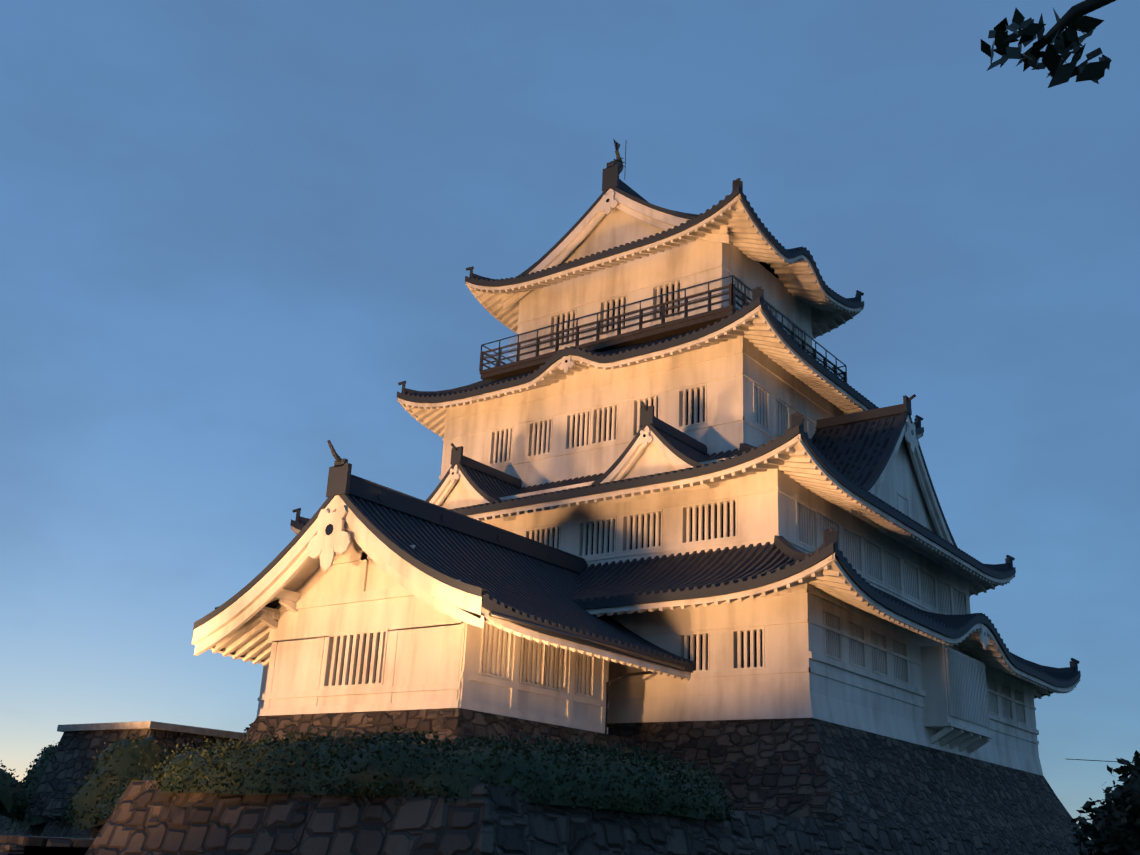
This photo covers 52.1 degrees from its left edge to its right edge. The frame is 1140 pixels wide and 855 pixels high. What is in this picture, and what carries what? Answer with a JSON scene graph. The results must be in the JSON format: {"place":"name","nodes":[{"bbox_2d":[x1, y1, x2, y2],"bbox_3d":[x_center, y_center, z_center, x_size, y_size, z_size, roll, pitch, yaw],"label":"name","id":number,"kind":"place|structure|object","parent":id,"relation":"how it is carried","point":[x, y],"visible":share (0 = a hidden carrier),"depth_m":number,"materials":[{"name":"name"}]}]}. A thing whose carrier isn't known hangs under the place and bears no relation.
{"place":"outdoors","nodes":[
{"label":"outdoors","id":0,"kind":"place"},
{"bbox_2d":[0,835,95,854],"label":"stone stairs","id":1,"kind":"structure","parent":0,"point":[24,845],"depth_m":24.82,"materials":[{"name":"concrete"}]},
{"bbox_2d":[0,0,1139,839],"label":"sky","id":2,"kind":"structure","parent":0,"point":[231,231],"materials":[{"name":"blue"}]},
{"bbox_2d":[981,0,1115,87],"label":"overhanging branch leaves","id":3,"kind":"object","parent":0,"point":[1074,19],"visible":1,"depth_m":3.31,"materials":[{"name":"green plant"}]},
{"bbox_2d":[1068,759,1133,762],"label":"overhead wire","id":4,"kind":"object","parent":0,"point":[1094,760],"visible":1,"depth_m":58.70,"materials":[{"name":"grey metal"}]},
{"label":"ground","id":5,"kind":"structure","parent":0,"visible":0},
{"bbox_2d":[0,815,106,837],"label":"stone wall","id":6,"kind":"structure","parent":5,"relation":"on","point":[57,827],"depth_m":46.94,"materials":[{"name":"grey stone"}]},
{"bbox_2d":[0,732,170,831],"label":"shrubs","id":7,"kind":"object","parent":6,"relation":"on","point":[121,764],"visible":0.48,"depth_m":38.74,"materials":[{"name":"green plant"}]},
{"bbox_2d":[25,721,245,815],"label":"stone bastion","id":8,"kind":"object","parent":6,"relation":"on","point":[71,761],"visible":0.33,"depth_m":44.34,"materials":[{"name":"stone"}]},
{"bbox_2d":[241,708,1087,847],"bbox_3d":[1.332,16.751,52.968,34.230,4.400,40.670,-12,-24,35],"label":"keep stone base","id":9,"kind":"object","parent":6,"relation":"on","point":[813,768],"visible":0.42,"depth_m":39.95,"materials":[{"name":"grey stone"}]},
{"bbox_2d":[192,440,695,736],"bbox_3d":[-3.938,6.867,43.115,13.730,9.128,14.683,-12,-24,35],"label":"castle annex","id":10,"kind":"object","parent":9,"relation":"on","point":[357,594],"visible":0.98,"depth_m":39.24,"materials":[{"name":"paint"}]},
{"bbox_2d":[215,139,1080,775],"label":"castle keep","id":11,"kind":"structure","parent":9,"relation":"on","point":[675,433],"depth_m":52.19,"materials":[{"name":"paint"}]},
{"bbox_2d":[85,780,1087,854],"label":"stone wall","id":12,"kind":"structure","parent":5,"relation":"on","point":[142,819],"depth_m":22.59,"materials":[{"name":"grey stone"}]},
{"bbox_2d":[149,726,737,820],"bbox_3d":[-2.473,6.867,23.427,12.952,1.563,7.744,4,-20,-3],"label":"hedge","id":13,"kind":"object","parent":12,"relation":"on","point":[405,764],"visible":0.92,"depth_m":22.18,"materials":[{"name":"green plant"}]},
{"bbox_2d":[1070,750,1139,854],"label":"tree","id":14,"kind":"object","parent":5,"relation":"on","point":[1113,828],"visible":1,"depth_m":24.45,"materials":[{"name":"green plant"}]}
]}

